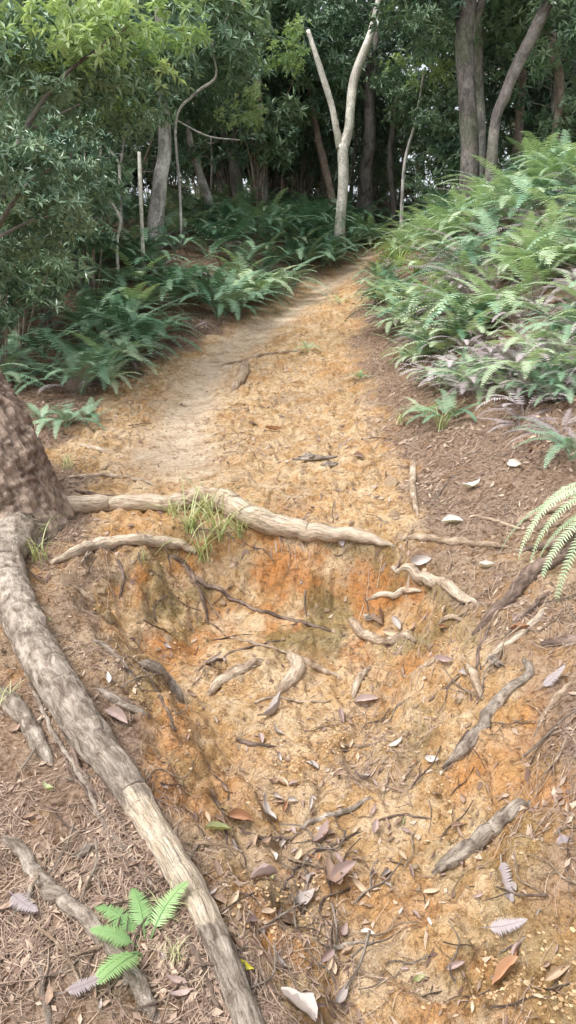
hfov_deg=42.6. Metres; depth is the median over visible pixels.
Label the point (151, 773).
twig
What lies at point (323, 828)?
fallen leaf
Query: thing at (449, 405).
fern
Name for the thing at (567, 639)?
tree root
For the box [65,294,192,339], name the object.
fern
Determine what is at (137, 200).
fern
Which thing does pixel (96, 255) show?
fern
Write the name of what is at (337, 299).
fern
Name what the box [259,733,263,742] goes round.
fallen leaf
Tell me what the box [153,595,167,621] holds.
twig
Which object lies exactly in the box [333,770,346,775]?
fallen leaf
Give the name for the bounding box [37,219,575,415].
dead fern undergrowth
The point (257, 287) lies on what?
fern
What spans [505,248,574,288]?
fern
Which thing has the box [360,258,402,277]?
fern
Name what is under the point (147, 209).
fern
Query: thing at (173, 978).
fallen leaf
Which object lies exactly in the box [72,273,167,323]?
fern
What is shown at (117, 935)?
fern
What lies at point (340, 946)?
twig
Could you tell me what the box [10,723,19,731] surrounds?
fallen leaf
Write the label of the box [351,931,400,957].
twig
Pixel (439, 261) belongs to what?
dead fern
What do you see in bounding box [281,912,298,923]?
fallen leaf
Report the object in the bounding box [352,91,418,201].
shrub
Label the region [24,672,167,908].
tree root
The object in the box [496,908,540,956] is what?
twig
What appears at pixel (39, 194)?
shrub
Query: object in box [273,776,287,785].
fallen leaf
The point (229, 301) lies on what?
fern
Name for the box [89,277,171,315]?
fern
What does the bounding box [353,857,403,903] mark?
twig
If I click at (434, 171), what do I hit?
shrub
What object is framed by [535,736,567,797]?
twig
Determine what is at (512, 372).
fern
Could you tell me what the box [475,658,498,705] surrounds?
twig
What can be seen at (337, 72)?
broadleaf tree
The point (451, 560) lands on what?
twig
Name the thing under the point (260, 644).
tree root
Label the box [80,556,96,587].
twig
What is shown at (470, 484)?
fallen leaf
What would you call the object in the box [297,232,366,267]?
fern
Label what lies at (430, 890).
fallen leaf
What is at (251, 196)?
fern
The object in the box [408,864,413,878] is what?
fallen leaf
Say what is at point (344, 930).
fallen leaf
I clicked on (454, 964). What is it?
fallen leaf
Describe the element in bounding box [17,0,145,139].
broadleaf tree
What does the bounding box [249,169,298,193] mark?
shrub
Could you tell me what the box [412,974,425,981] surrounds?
fallen leaf
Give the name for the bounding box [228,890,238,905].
fallen leaf
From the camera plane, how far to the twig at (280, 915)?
1.90 m
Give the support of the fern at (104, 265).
on the ground
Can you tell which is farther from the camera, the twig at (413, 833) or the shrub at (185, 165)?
the shrub at (185, 165)
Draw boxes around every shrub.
[0,105,113,273]
[0,205,24,351]
[0,210,102,357]
[0,220,38,376]
[2,166,36,246]
[5,221,82,332]
[25,113,131,302]
[89,113,121,186]
[117,136,143,204]
[124,139,169,205]
[133,119,187,182]
[146,101,204,203]
[147,175,193,203]
[171,129,228,200]
[179,66,266,200]
[189,162,229,194]
[191,161,229,196]
[199,53,316,209]
[206,181,230,201]
[242,141,273,187]
[246,137,281,195]
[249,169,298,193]
[277,84,344,201]
[286,159,305,198]
[287,132,351,200]
[298,110,357,197]
[308,152,350,200]
[331,114,386,197]
[342,116,409,201]
[349,139,402,206]
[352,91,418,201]
[395,171,430,202]
[396,137,431,202]
[402,145,457,207]
[421,79,498,189]
[442,100,507,184]
[483,41,575,160]
[534,69,575,146]
[564,43,575,118]
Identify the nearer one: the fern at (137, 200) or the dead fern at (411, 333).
the dead fern at (411, 333)
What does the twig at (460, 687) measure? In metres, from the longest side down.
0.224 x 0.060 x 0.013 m
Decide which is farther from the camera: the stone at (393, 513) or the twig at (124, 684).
the stone at (393, 513)
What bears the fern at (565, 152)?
on the ground
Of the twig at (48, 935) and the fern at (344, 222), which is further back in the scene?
the fern at (344, 222)
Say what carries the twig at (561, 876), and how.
on the path
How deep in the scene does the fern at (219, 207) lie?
12.77 m
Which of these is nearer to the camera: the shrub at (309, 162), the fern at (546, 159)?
the fern at (546, 159)
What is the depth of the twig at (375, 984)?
1.79 m
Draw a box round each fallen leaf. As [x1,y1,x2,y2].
[0,902,13,910]
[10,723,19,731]
[22,811,37,818]
[43,781,52,789]
[45,983,52,1004]
[84,875,90,886]
[89,985,95,997]
[97,998,101,1009]
[105,707,127,723]
[106,671,110,682]
[125,860,139,867]
[145,856,154,865]
[159,991,164,1001]
[166,975,186,983]
[167,988,192,996]
[180,957,195,966]
[187,689,197,695]
[204,812,210,821]
[205,821,231,829]
[212,893,227,902]
[213,814,224,822]
[214,861,222,876]
[221,780,232,792]
[227,926,236,937]
[228,808,253,820]
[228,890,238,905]
[232,937,242,948]
[240,959,253,968]
[246,914,257,921]
[250,833,257,845]
[250,863,277,879]
[251,976,256,993]
[257,691,280,715]
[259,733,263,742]
[261,837,270,843]
[261,908,274,912]
[263,793,277,819]
[265,425,281,429]
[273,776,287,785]
[273,792,283,798]
[274,724,283,733]
[277,950,292,969]
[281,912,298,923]
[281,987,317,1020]
[282,801,287,811]
[288,780,297,785]
[288,796,298,800]
[291,826,296,833]
[293,847,301,861]
[295,888,314,904]
[306,760,318,769]
[306,874,311,883]
[309,797,312,809]
[312,820,328,842]
[317,1003,325,1006]
[320,948,334,962]
[323,830,334,835]
[324,855,342,884]
[325,957,332,970]
[330,860,356,883]
[331,960,336,974]
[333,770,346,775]
[334,852,342,861]
[336,980,348,1004]
[338,707,343,721]
[340,922,347,935]
[342,946,354,953]
[351,825,357,832]
[351,855,361,860]
[351,878,370,896]
[354,452,365,457]
[354,694,379,702]
[355,769,370,778]
[360,928,374,933]
[369,803,375,814]
[370,606,383,624]
[373,819,378,833]
[381,867,390,876]
[383,629,397,635]
[385,817,389,828]
[389,736,402,745]
[392,616,400,629]
[394,816,403,825]
[398,850,406,859]
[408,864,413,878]
[410,555,430,564]
[411,910,419,918]
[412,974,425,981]
[423,888,438,892]
[424,755,438,761]
[433,655,452,661]
[441,514,462,522]
[446,960,464,969]
[451,821,463,827]
[456,825,462,836]
[458,668,466,674]
[460,794,465,802]
[463,478,480,487]
[471,1000,473,1012]
[478,559,494,566]
[491,954,518,987]
[507,459,521,465]
[509,622,529,629]
[511,881,516,889]
[511,942,520,954]
[543,961,550,966]
[544,964,570,980]
[557,659,561,666]
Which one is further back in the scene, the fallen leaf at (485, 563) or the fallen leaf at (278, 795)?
the fallen leaf at (485, 563)
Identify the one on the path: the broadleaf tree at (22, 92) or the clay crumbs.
the clay crumbs
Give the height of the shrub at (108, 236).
2.387 m
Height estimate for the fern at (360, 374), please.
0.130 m
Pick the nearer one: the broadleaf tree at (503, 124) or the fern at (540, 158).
the fern at (540, 158)
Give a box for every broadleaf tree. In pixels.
[0,0,50,193]
[0,0,76,108]
[0,0,130,142]
[0,0,250,209]
[0,1,135,292]
[3,136,81,260]
[16,10,104,270]
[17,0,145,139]
[17,0,157,201]
[66,0,287,248]
[107,0,238,221]
[119,61,196,198]
[129,10,257,202]
[141,2,228,197]
[146,2,299,194]
[147,72,244,210]
[168,0,314,212]
[180,2,328,182]
[189,0,367,215]
[236,33,319,205]
[247,13,366,211]
[254,14,347,204]
[273,13,316,207]
[281,0,382,201]
[296,0,398,200]
[302,0,431,224]
[306,0,403,255]
[308,0,428,210]
[314,1,428,190]
[325,0,414,138]
[325,0,418,200]
[344,55,457,234]
[345,0,455,203]
[363,46,459,244]
[366,0,532,223]
[386,26,563,166]
[395,29,512,199]
[407,0,572,182]
[430,41,533,164]
[437,10,568,159]
[457,26,564,162]
[483,0,575,143]
[483,28,562,149]
[484,0,575,208]
[485,4,575,135]
[488,0,574,152]
[488,3,575,169]
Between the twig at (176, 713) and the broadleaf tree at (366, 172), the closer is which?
the twig at (176, 713)
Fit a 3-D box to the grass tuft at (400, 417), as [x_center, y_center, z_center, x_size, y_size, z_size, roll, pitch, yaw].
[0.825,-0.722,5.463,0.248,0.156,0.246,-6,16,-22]
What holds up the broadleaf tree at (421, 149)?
on the ground
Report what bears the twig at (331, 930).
on the path
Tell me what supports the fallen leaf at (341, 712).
on the path
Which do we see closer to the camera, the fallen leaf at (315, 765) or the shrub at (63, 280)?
the fallen leaf at (315, 765)
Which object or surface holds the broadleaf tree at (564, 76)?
on the ground
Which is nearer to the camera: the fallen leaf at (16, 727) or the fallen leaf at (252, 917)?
the fallen leaf at (252, 917)
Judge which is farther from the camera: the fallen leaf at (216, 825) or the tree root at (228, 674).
the tree root at (228, 674)
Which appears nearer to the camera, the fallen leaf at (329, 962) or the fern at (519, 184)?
the fallen leaf at (329, 962)
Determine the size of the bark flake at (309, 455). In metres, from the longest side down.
0.198 x 0.051 x 0.031 m
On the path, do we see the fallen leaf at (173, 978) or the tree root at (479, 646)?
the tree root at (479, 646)
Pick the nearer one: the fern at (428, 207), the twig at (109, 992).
the twig at (109, 992)
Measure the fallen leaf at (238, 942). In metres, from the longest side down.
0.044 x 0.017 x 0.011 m
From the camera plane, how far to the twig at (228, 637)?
3.69 m
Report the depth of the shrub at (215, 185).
22.97 m
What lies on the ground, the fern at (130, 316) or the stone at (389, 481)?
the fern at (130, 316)
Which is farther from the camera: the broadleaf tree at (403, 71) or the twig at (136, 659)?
the broadleaf tree at (403, 71)
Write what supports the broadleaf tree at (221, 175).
on the ground
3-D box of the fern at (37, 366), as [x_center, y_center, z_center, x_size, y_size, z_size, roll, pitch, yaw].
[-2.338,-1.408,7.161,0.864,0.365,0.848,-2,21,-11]
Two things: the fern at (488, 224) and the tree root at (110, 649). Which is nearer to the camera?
the tree root at (110, 649)
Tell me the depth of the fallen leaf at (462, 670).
2.83 m
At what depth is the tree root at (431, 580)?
3.46 m
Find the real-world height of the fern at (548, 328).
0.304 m
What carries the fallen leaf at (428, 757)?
on the path
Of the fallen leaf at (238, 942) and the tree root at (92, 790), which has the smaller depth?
the fallen leaf at (238, 942)
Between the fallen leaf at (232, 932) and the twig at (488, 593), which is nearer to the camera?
the fallen leaf at (232, 932)
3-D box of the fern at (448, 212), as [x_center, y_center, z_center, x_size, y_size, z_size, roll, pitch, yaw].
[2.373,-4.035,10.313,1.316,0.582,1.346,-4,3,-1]
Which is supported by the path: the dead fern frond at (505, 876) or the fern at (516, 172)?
the dead fern frond at (505, 876)
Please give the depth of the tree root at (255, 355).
8.29 m
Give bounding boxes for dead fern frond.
[9,890,37,912]
[57,976,105,996]
[482,917,526,934]
[498,854,513,901]
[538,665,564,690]
[556,827,572,843]
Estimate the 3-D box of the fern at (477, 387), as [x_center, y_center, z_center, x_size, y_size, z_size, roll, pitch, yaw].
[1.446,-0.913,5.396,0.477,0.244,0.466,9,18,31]
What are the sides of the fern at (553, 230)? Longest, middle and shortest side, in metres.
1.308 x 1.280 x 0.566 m
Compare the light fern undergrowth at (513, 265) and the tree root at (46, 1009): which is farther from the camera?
the light fern undergrowth at (513, 265)
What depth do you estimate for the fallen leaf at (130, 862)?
1.93 m
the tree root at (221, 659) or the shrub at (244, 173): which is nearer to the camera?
the tree root at (221, 659)
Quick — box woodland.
[246,59,436,198]
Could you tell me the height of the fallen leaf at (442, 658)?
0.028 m
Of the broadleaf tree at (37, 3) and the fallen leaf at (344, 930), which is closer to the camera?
the fallen leaf at (344, 930)
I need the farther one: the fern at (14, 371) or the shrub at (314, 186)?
the shrub at (314, 186)
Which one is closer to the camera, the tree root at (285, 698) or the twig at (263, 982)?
the twig at (263, 982)
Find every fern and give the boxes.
[0,329,63,380]
[0,331,56,354]
[0,331,56,390]
[0,351,42,381]
[1,340,55,372]
[6,345,91,389]
[7,284,142,337]
[9,340,151,394]
[24,353,118,385]
[25,400,76,428]
[32,403,106,438]
[39,324,135,359]
[40,292,206,350]
[42,250,123,287]
[42,315,174,359]
[43,339,164,390]
[49,397,118,424]
[54,278,147,326]
[55,245,132,266]
[55,328,168,374]
[60,294,129,334]
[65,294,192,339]
[68,312,193,358]
[69,281,177,311]
[69,358,141,393]
[70,246,179,289]
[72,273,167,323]
[76,257,200,315]
[82,226,161,267]
[87,339,174,370]
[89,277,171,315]
[90,881,187,984]
[97,337,172,363]
[98,216,129,226]
[99,201,167,227]
[106,199,177,224]
[111,194,170,215]
[115,211,199,236]
[119,257,222,304]
[126,202,189,218]
[131,190,200,220]
[145,179,203,210]
[146,267,290,320]
[147,196,202,215]
[165,210,221,237]
[165,314,198,330]
[169,187,271,220]
[171,180,243,204]
[172,263,265,300]
[182,207,256,233]
[186,176,268,211]
[187,191,264,220]
[187,267,272,312]
[202,264,279,295]
[206,264,306,304]
[209,266,293,304]
[210,214,275,236]
[213,176,283,210]
[214,178,250,201]
[220,251,335,298]
[225,192,287,204]
[229,196,306,239]
[238,258,289,275]
[239,203,307,235]
[247,187,286,202]
[252,200,326,243]
[252,226,356,271]
[260,191,329,216]
[263,206,326,235]
[268,185,299,199]
[272,198,339,227]
[276,248,315,264]
[290,194,358,231]
[295,339,324,351]
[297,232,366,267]
[306,216,367,240]
[313,204,372,232]
[327,182,356,204]
[331,295,352,303]
[332,217,386,249]
[334,223,368,255]
[345,219,395,244]
[346,214,396,237]
[346,218,385,240]
[348,182,405,204]
[348,197,388,226]
[348,369,372,379]
[349,284,417,318]
[352,283,379,302]
[354,253,425,294]
[357,282,395,303]
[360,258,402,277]
[360,303,416,334]
[362,224,396,245]
[381,343,444,368]
[384,318,448,345]
[385,224,438,249]
[385,230,519,291]
[386,312,417,329]
[387,206,460,247]
[389,348,422,359]
[395,324,447,347]
[397,263,482,295]
[398,321,428,344]
[399,321,433,333]
[399,393,453,416]
[401,353,453,379]
[401,389,485,423]
[402,211,445,229]
[405,189,455,215]
[405,196,472,243]
[406,214,494,240]
[406,246,451,264]
[409,184,502,249]
[409,193,454,222]
[411,182,485,224]
[411,281,482,316]
[411,348,457,375]
[412,328,468,355]
[415,231,495,253]
[416,354,490,406]
[416,367,456,385]
[417,227,519,281]
[418,246,508,299]
[420,299,503,334]
[420,346,484,387]
[421,247,502,286]
[421,249,474,269]
[421,273,470,293]
[422,191,480,236]
[422,364,504,393]
[425,280,477,312]
[429,367,505,404]
[430,171,459,195]
[431,176,458,201]
[431,191,504,235]
[432,205,516,243]
[435,207,546,259]
[436,174,499,193]
[437,347,494,371]
[445,185,541,212]
[448,224,566,276]
[451,170,548,220]
[451,345,507,378]
[451,372,499,404]
[454,146,547,175]
[455,331,574,386]
[457,154,560,227]
[459,213,526,247]
[461,174,575,226]
[461,205,511,231]
[462,352,531,388]
[469,363,532,402]
[471,174,544,212]
[473,358,518,377]
[475,315,570,357]
[475,338,564,383]
[477,405,558,435]
[480,193,547,225]
[481,197,575,251]
[482,200,575,280]
[482,226,572,273]
[483,174,568,195]
[483,242,535,273]
[484,149,530,178]
[484,287,563,325]
[486,323,563,369]
[490,160,570,195]
[490,353,574,402]
[491,133,571,180]
[493,130,575,178]
[495,353,571,396]
[498,131,547,169]
[499,332,570,372]
[500,317,573,348]
[500,483,575,601]
[501,312,574,341]
[501,409,575,449]
[502,163,541,181]
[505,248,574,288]
[506,417,575,468]
[507,262,571,288]
[510,186,575,250]
[510,303,575,337]
[511,128,559,189]
[513,153,575,197]
[514,168,575,217]
[514,202,575,227]
[515,171,565,197]
[515,366,575,405]
[516,188,575,216]
[518,142,575,183]
[518,156,567,178]
[519,272,575,296]
[519,351,575,389]
[520,303,575,342]
[523,310,575,334]
[528,338,575,365]
[529,287,575,322]
[530,332,575,356]
[533,205,575,228]
[535,186,575,222]
[536,281,575,328]
[539,268,575,300]
[539,364,575,387]
[540,147,575,182]
[541,237,575,270]
[541,301,575,327]
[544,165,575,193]
[548,194,574,222]
[548,288,575,312]
[549,351,574,367]
[550,144,575,181]
[550,351,575,370]
[553,380,575,398]
[554,218,575,241]
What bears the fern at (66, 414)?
on the path
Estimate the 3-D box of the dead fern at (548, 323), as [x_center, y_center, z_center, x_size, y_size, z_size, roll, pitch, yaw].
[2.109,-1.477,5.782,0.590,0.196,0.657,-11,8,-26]
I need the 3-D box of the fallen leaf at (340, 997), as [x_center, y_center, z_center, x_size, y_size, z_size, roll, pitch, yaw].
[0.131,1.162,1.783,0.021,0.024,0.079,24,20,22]
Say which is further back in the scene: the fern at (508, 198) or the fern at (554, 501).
the fern at (508, 198)
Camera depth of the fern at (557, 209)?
8.23 m
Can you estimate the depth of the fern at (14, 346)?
7.53 m
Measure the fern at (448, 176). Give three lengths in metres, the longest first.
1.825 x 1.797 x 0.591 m
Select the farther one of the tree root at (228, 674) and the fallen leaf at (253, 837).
the tree root at (228, 674)
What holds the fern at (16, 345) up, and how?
on the ground
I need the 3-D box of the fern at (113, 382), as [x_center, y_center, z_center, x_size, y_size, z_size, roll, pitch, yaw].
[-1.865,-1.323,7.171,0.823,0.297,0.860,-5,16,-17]
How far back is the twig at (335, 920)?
2.01 m
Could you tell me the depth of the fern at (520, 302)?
6.42 m
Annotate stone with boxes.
[97,588,104,595]
[164,634,172,642]
[236,675,243,681]
[382,475,398,486]
[388,509,399,518]
[395,420,404,425]
[402,730,408,736]
[411,863,418,868]
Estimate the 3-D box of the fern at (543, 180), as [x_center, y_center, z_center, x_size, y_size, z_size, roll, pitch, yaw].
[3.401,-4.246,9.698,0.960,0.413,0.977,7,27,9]
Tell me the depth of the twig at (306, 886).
2.15 m
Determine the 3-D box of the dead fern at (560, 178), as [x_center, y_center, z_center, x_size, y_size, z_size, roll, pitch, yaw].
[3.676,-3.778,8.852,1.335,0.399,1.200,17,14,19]
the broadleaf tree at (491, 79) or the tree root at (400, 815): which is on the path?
the tree root at (400, 815)
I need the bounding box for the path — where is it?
[37,238,575,1023]
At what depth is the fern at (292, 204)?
14.44 m
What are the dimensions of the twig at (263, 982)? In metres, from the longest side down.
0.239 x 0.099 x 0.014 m
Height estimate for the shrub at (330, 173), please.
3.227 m
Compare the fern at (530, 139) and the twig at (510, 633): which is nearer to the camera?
the twig at (510, 633)
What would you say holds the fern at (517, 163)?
on the ground
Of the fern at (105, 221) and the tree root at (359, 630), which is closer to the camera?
the tree root at (359, 630)
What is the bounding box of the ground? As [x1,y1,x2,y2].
[0,169,575,1023]
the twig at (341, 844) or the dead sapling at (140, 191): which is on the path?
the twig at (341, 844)
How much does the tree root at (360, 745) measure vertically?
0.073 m
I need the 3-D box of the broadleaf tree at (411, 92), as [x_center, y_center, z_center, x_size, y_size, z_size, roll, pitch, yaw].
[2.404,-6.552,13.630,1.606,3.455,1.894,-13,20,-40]
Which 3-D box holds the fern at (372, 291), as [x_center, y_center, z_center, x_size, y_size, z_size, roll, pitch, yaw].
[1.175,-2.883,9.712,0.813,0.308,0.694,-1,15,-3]
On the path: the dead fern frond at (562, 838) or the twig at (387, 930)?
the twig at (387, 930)
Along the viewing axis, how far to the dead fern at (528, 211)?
8.54 m
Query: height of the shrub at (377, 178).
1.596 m
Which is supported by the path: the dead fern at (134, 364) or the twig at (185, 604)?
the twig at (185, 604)
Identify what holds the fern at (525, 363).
on the ground
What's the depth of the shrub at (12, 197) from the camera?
8.48 m
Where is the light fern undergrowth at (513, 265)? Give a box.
[81,140,575,362]
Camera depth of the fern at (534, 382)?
4.88 m
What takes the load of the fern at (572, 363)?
on the ground
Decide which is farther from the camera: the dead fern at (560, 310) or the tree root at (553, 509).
the dead fern at (560, 310)
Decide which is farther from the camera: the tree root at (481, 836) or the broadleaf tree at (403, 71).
the broadleaf tree at (403, 71)
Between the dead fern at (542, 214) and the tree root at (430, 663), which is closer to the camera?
the tree root at (430, 663)
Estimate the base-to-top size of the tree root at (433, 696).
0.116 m
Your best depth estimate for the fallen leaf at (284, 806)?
2.49 m
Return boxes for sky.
[73,0,528,205]
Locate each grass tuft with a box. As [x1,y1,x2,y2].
[0,678,26,703]
[16,518,63,563]
[54,446,79,468]
[127,474,236,533]
[145,873,187,932]
[147,933,190,966]
[151,504,261,562]
[163,490,196,517]
[168,473,294,541]
[180,476,255,519]
[207,497,283,537]
[373,242,394,263]
[376,229,398,255]
[381,238,417,266]
[391,249,430,271]
[393,407,408,424]
[409,396,474,431]
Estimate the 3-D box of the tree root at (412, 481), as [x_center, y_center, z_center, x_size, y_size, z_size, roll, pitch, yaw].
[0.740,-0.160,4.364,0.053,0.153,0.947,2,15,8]
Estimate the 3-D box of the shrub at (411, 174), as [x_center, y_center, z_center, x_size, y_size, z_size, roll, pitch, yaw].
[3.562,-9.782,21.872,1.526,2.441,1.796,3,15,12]
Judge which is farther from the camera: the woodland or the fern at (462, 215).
the woodland
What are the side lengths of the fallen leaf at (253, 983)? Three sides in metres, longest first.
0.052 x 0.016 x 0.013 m
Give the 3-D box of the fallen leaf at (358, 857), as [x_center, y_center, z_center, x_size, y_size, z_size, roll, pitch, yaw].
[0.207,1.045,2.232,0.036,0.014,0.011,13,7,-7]
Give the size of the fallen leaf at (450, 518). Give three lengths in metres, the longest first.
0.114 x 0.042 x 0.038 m
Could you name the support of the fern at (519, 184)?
on the ground
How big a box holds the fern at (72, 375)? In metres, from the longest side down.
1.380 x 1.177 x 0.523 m
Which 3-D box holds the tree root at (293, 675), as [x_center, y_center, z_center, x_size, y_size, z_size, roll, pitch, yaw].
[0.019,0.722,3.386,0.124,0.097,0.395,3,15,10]
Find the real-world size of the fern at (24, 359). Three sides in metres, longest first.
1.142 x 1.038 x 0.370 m
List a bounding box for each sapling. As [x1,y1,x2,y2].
[57,76,141,272]
[119,73,154,245]
[130,0,312,245]
[137,152,145,268]
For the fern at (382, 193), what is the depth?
17.24 m
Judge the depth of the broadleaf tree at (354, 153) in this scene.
18.09 m
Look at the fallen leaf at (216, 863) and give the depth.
2.03 m
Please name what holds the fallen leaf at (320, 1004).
on the path
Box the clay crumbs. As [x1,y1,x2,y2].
[39,336,575,1023]
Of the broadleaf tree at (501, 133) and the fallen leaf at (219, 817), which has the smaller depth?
the fallen leaf at (219, 817)
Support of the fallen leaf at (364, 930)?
on the path
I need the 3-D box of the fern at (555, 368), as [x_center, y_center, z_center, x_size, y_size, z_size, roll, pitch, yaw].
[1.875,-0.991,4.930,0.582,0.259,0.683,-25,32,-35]
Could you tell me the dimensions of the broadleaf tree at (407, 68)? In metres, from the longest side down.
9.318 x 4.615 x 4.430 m
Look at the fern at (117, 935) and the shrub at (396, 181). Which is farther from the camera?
the shrub at (396, 181)
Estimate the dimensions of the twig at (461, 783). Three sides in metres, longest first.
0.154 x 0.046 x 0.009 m
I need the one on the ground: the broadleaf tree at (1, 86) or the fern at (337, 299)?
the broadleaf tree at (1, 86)
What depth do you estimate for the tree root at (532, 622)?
2.84 m
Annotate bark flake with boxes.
[71,843,94,858]
[81,549,91,563]
[292,454,337,460]
[303,452,313,458]
[320,461,338,466]
[363,614,379,620]
[488,654,504,667]
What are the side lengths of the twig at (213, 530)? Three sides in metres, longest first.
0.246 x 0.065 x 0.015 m
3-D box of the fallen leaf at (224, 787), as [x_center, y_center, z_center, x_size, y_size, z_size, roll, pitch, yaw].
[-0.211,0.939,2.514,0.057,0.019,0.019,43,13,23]
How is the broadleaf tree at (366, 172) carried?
on the ground
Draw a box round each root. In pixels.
[0,370,393,1023]
[0,687,53,763]
[0,834,160,1023]
[6,883,33,924]
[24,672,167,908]
[35,689,164,919]
[37,940,51,1023]
[56,581,95,602]
[62,732,135,850]
[67,472,154,484]
[67,488,114,496]
[78,443,107,452]
[93,639,134,681]
[95,688,149,717]
[115,558,124,598]
[138,659,183,703]
[138,661,176,730]
[166,555,345,636]
[177,921,224,1023]
[184,560,208,621]
[195,640,280,671]
[207,658,263,695]
[208,785,228,844]
[220,350,303,365]
[229,637,286,653]
[231,360,249,391]
[232,826,312,840]
[235,737,276,746]
[254,696,339,703]
[275,651,304,693]
[276,831,362,902]
[296,797,373,829]
[301,656,342,679]
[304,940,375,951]
[333,739,390,747]
[347,617,416,646]
[351,665,372,698]
[366,587,421,600]
[372,813,434,824]
[391,563,479,604]
[400,533,512,548]
[400,658,435,677]
[409,460,418,516]
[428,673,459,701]
[432,798,530,874]
[438,614,465,624]
[442,658,533,769]
[465,662,484,700]
[471,539,575,635]
[472,515,531,530]
[476,623,490,669]
[483,606,547,664]
[505,591,550,635]
[514,523,575,553]
[517,502,575,523]
[532,681,575,739]
[540,634,575,646]
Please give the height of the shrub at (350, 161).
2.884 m
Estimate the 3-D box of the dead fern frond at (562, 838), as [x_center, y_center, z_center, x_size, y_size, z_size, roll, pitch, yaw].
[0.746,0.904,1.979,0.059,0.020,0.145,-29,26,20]
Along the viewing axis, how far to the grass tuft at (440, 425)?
5.15 m
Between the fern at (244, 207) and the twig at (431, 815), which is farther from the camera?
the fern at (244, 207)
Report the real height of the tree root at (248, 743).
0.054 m
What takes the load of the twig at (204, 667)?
on the path
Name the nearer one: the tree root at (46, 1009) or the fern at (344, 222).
the tree root at (46, 1009)
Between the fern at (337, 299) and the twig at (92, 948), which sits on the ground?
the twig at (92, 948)
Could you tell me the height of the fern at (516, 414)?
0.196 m
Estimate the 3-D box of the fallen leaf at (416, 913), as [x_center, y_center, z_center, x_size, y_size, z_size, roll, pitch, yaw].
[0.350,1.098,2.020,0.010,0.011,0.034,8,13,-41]
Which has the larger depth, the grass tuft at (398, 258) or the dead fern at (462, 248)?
the grass tuft at (398, 258)
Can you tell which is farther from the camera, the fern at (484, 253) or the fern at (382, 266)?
the fern at (382, 266)
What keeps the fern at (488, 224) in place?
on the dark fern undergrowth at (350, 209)
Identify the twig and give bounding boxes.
[20,716,42,768]
[22,871,38,887]
[26,567,47,582]
[28,927,53,985]
[34,931,130,959]
[35,924,79,981]
[38,863,80,873]
[39,949,102,977]
[41,830,79,869]
[42,934,55,985]
[48,823,74,874]
[51,802,83,810]
[51,808,87,842]
[64,771,98,780]
[69,924,123,994]
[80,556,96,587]
[82,838,105,902]
[96,904,157,1000]
[100,890,159,926]
[106,877,164,905]
[107,917,120,1019]
[118,667,158,691]
[121,672,168,686]
[125,651,145,667]
[131,953,190,1023]
[131,962,213,1011]
[138,552,163,581]
[143,620,172,635]
[145,750,195,782]
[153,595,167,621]
[160,971,212,1021]
[164,545,170,575]
[169,591,200,610]
[169,697,186,728]
[175,843,198,908]
[184,841,242,852]
[189,579,218,616]
[193,654,217,684]
[195,526,233,537]
[207,634,251,641]
[207,761,228,799]
[212,799,236,820]
[218,883,262,907]
[220,891,254,912]
[228,827,245,867]
[241,939,276,988]
[243,541,273,560]
[258,901,305,932]
[259,802,275,829]
[268,878,275,911]
[278,823,336,850]
[280,879,286,924]
[280,958,322,1023]
[281,861,303,875]
[284,914,330,940]
[286,879,297,928]
[287,857,354,878]
[300,867,308,914]
[301,830,346,867]
[302,936,336,990]
[303,721,335,731]
[304,590,306,617]
[318,860,353,913]
[329,837,360,883]
[330,907,336,948]
[331,903,337,954]
[334,930,370,1003]
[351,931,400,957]
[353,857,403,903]
[357,731,368,761]
[358,974,396,989]
[359,709,389,734]
[365,514,387,522]
[365,912,420,935]
[387,701,404,723]
[387,954,429,974]
[392,791,413,808]
[399,524,416,556]
[402,830,416,868]
[410,745,440,788]
[413,890,428,906]
[421,984,441,996]
[428,800,431,832]
[433,475,455,499]
[434,920,459,983]
[438,676,459,712]
[439,800,473,841]
[442,941,479,948]
[443,989,489,1010]
[444,729,469,772]
[445,669,476,697]
[447,549,456,573]
[451,767,473,795]
[467,745,484,767]
[469,886,547,901]
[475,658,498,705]
[479,576,491,599]
[487,625,520,672]
[490,718,523,733]
[491,996,551,1007]
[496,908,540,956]
[513,716,545,723]
[513,852,541,893]
[523,710,575,756]
[525,853,575,883]
[526,729,561,767]
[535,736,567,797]
[536,608,563,631]
[545,594,575,601]
[550,980,570,988]
[565,869,575,899]
[567,832,570,871]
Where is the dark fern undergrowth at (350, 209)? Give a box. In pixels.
[0,146,575,376]
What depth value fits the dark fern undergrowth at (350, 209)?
10.39 m
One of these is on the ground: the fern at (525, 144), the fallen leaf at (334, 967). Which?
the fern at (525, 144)
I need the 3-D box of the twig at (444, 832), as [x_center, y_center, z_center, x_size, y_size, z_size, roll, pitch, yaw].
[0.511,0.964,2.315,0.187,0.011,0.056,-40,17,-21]
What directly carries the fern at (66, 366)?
on the ground
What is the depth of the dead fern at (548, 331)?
5.74 m
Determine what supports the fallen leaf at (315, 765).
on the path
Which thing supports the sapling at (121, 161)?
on the ground
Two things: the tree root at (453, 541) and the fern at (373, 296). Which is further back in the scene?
the fern at (373, 296)

